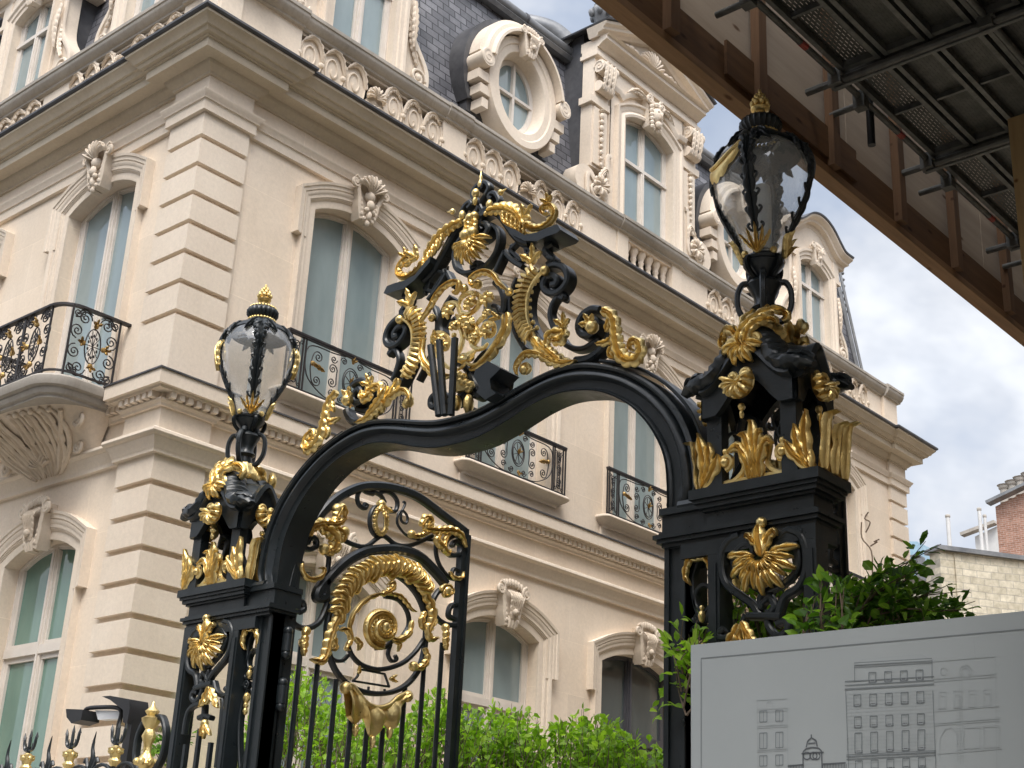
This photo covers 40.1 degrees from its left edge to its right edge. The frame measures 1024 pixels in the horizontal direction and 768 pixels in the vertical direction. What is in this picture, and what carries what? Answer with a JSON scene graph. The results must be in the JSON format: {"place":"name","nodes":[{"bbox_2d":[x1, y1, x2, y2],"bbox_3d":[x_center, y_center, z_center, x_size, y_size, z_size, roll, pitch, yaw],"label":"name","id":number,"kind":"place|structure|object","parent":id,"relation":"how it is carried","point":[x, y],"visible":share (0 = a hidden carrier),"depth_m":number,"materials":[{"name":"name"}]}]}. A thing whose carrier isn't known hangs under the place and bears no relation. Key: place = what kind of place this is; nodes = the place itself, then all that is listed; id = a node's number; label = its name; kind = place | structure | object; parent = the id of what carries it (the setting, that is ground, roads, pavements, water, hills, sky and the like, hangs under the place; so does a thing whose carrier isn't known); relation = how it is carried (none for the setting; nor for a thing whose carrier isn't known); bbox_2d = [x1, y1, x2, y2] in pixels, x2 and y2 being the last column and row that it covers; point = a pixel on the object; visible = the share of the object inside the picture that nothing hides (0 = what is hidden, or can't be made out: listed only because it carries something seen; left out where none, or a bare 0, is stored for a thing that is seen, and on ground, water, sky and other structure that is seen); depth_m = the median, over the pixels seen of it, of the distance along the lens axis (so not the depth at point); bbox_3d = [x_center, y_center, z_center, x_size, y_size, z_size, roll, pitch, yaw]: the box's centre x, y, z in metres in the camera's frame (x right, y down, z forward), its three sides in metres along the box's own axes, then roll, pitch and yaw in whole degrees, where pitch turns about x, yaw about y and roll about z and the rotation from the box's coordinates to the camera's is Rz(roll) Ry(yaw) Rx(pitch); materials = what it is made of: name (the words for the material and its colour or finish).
{"place":"outdoors","nodes":[
{"label":"outdoors","id":0,"kind":"place"},
{"bbox_2d":[509,0,1023,548],"label":"sky","id":1,"kind":"structure","parent":0,"point":[960,376],"materials":[{"name":"white"}]},
{"bbox_2d":[907,554,925,582],"bbox_3d":[9.369,4.324,32.788,0.460,0.560,0.420,-16,-28,39],"label":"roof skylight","id":2,"kind":"object","parent":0,"point":[921,560],"visible":0.18,"depth_m":32.65,"materials":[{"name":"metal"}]},
{"bbox_2d":[985,472,1023,554],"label":"brick building","id":3,"kind":"structure","parent":0,"point":[1009,508],"depth_m":54.58,"materials":[{"name":"brick"}]},
{"label":"courtyard","id":4,"kind":"structure","parent":0,"visible":0},
{"bbox_2d":[66,705,122,766],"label":"floodlight","id":5,"kind":"object","parent":4,"relation":"on","point":[86,717],"visible":0.86,"depth_m":11.37,"materials":[{"name":"black plastic"}]},
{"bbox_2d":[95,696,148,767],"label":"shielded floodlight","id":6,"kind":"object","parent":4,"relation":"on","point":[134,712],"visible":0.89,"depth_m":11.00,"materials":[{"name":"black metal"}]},
{"bbox_2d":[141,725,196,766],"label":"shrub","id":7,"kind":"object","parent":4,"relation":"on","point":[155,749],"visible":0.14,"depth_m":11.37,"materials":[{"name":"green plant"}]},
{"bbox_2d":[237,666,360,767],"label":"hedge shrub","id":8,"kind":"object","parent":4,"relation":"on","point":[320,739],"visible":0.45,"depth_m":12.54,"materials":[{"name":"green plant"}]},
{"bbox_2d":[331,682,482,767],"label":"hedge shrub","id":9,"kind":"object","parent":4,"relation":"on","point":[390,758],"visible":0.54,"depth_m":11.72,"materials":[{"name":"green plant"}]},
{"bbox_2d":[0,0,937,767],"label":"mansion","id":10,"kind":"structure","parent":4,"relation":"on","point":[182,182],"depth_m":16.64,"materials":[{"name":"stone"}]},
{"bbox_2d":[0,543,75,767],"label":"window","id":11,"kind":"structure","parent":10,"relation":"in","point":[30,656],"depth_m":14.36,"materials":[{"name":"white glass"}]},
{"bbox_2d":[55,186,135,386],"bbox_3d":[-4.612,-0.937,15.698,1.350,2.765,0.095,-16,-28,39],"label":"window","id":12,"kind":"structure","parent":10,"relation":"in","point":[97,269],"depth_m":15.94,"materials":[{"name":"clear glass"}]},
{"bbox_2d":[281,566,359,767],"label":"window","id":13,"kind":"structure","parent":10,"relation":"in","point":[313,611],"depth_m":14.93,"materials":[{"name":"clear glass"}]},
{"bbox_2d":[296,213,389,409],"bbox_3d":[-1.991,-0.796,16.191,0.095,2.425,1.350,-16,-28,39],"label":"window","id":14,"kind":"structure","parent":10,"relation":"in","point":[345,302],"depth_m":16.32,"materials":[{"name":"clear glass"}]},
{"bbox_2d":[461,617,528,763],"bbox_3d":[-0.341,4.819,16.291,0.095,4.220,1.350,-16,-28,39],"label":"window","id":15,"kind":"structure","parent":10,"relation":"in","point":[495,657],"depth_m":16.91,"materials":[{"name":"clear glass"}]},
{"bbox_2d":[475,300,539,480],"bbox_3d":[-0.108,0.081,18.171,0.095,2.425,1.350,-16,-28,39],"label":"window","id":16,"kind":"structure","parent":10,"relation":"in","point":[506,357],"depth_m":18.29,"materials":[{"name":"clear glass"}]},
{"bbox_2d":[601,656,663,767],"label":"window","id":17,"kind":"structure","parent":10,"relation":"in","point":[629,692],"depth_m":18.86,"materials":[{"name":"grey glass"}]},
{"bbox_2d":[612,374,660,531],"bbox_3d":[1.716,0.932,20.089,0.095,2.425,1.350,-16,-28,39],"label":"window","id":18,"kind":"structure","parent":10,"relation":"in","point":[637,450],"depth_m":20.12,"materials":[{"name":"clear glass"}]},
{"bbox_2d":[729,426,733,478],"bbox_3d":[3.559,1.791,22.027,0.095,2.425,1.350,-16,-28,39],"label":"window","id":19,"kind":"structure","parent":10,"relation":"in","point":[731,440],"depth_m":22.23,"materials":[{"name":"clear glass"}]},
{"bbox_2d":[829,497,849,591],"bbox_3d":[5.410,2.654,23.973,0.095,2.425,1.350,-16,-28,39],"label":"window","id":20,"kind":"structure","parent":10,"relation":"in","point":[831,585],"depth_m":24.45,"materials":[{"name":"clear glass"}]},
{"bbox_2d":[458,697,584,767],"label":"hedge shrub","id":21,"kind":"object","parent":4,"relation":"on","point":[509,746],"visible":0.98,"depth_m":10.90,"materials":[{"name":"green plant"}]},
{"bbox_2d":[555,703,662,767],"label":"hedge shrub","id":22,"kind":"object","parent":4,"relation":"on","point":[595,749],"visible":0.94,"depth_m":10.34,"materials":[{"name":"green plant"}]},
{"bbox_2d":[650,588,803,722],"bbox_3d":[1.057,2.655,6.998,1.019,3.521,0.888,12,-24,-23],"label":"climbing plant","id":23,"kind":"object","parent":4,"relation":"on","point":[683,657],"visible":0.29,"depth_m":7.12,"materials":[{"name":"green plant"}]},
{"bbox_2d":[659,529,980,681],"bbox_3d":[1.270,2.528,6.978,2.176,3.762,1.701,-16,-28,39],"label":"shrub","id":24,"kind":"object","parent":4,"relation":"on","point":[892,599],"visible":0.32,"depth_m":7.32,"materials":[{"name":"green plant"}]},
{"bbox_2d":[714,0,1023,281],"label":"scaffold","id":25,"kind":"object","parent":4,"relation":"on","point":[954,69],"visible":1,"depth_m":10.09,"materials":[{"name":"black metal"}]},
{"bbox_2d":[592,0,1023,346],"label":"timber hoarding","id":26,"kind":"object","parent":25,"relation":"attached to","point":[734,62],"visible":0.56,"depth_m":10.62,"materials":[{"name":"brown wood"}]},
{"bbox_2d":[914,552,957,607],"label":"side wall","id":27,"kind":"structure","parent":4,"relation":"on","point":[928,578],"depth_m":37.28,"materials":[{"name":"stone"}]},
{"bbox_2d":[945,514,951,545],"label":"flue","id":28,"kind":"object","parent":4,"relation":"on","point":[948,529],"visible":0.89,"depth_m":53.93,"materials":[{"name":"metal"}]},
{"bbox_2d":[924,544,1023,618],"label":"brick wall","id":29,"kind":"structure","parent":4,"relation":"on","point":[993,581],"depth_m":36.72,"materials":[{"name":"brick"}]},
{"bbox_2d":[960,520,998,551],"bbox_3d":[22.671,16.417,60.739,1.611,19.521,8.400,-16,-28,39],"label":"white building","id":30,"kind":"structure","parent":4,"relation":"on","point":[993,544],"depth_m":61.23,"materials":[{"name":"stone"}]},
{"bbox_2d":[977,507,983,549],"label":"flue","id":31,"kind":"object","parent":4,"relation":"on","point":[980,528],"visible":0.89,"depth_m":52.02,"materials":[{"name":"metal"}]},
{"bbox_2d":[982,514,988,550],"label":"flue","id":32,"kind":"object","parent":4,"relation":"on","point":[985,531],"visible":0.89,"depth_m":52.40,"materials":[{"name":"metal"}]},
{"label":"ground","id":33,"kind":"structure","parent":0,"visible":0},
{"bbox_2d":[909,541,929,560],"bbox_3d":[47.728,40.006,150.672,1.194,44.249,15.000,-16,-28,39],"label":"glass tower","id":34,"kind":"structure","parent":33,"relation":"on","point":[916,548],"depth_m":153.47,"materials":[{"name":"blue glass"}]},
{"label":"pavement","id":35,"kind":"structure","parent":0,"visible":0},
{"bbox_2d":[0,702,170,767],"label":"spiked fence","id":36,"kind":"object","parent":35,"relation":"on","point":[152,719],"visible":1,"depth_m":10.39,"materials":[{"name":"metal"}]},
{"bbox_2d":[166,171,860,767],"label":"gateway","id":37,"kind":"object","parent":35,"relation":"on","point":[722,539],"visible":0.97,"depth_m":9.18,"materials":[{"name":"black paint"}]},
{"bbox_2d":[214,284,299,466],"bbox_3d":[-1.954,-0.079,10.674,0.545,1.512,0.594,-16,-28,39],"label":"lantern","id":38,"kind":"object","parent":37,"relation":"on","point":[259,331],"visible":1,"depth_m":10.57,"materials":[{"name":"black paint"}]},
{"bbox_2d":[709,89,815,324],"bbox_3d":[1.397,-1.020,7.887,0.571,1.512,0.544,11,-23,-20],"label":"lantern","id":39,"kind":"object","parent":37,"relation":"on","point":[741,153],"visible":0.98,"depth_m":7.80,"materials":[{"name":"black paint"}]},
{"bbox_2d":[691,611,1023,767],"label":"site panel","id":40,"kind":"object","parent":35,"relation":"on","point":[945,693],"visible":1,"depth_m":5.82,"materials":[{"name":"grey metal"}]}
]}

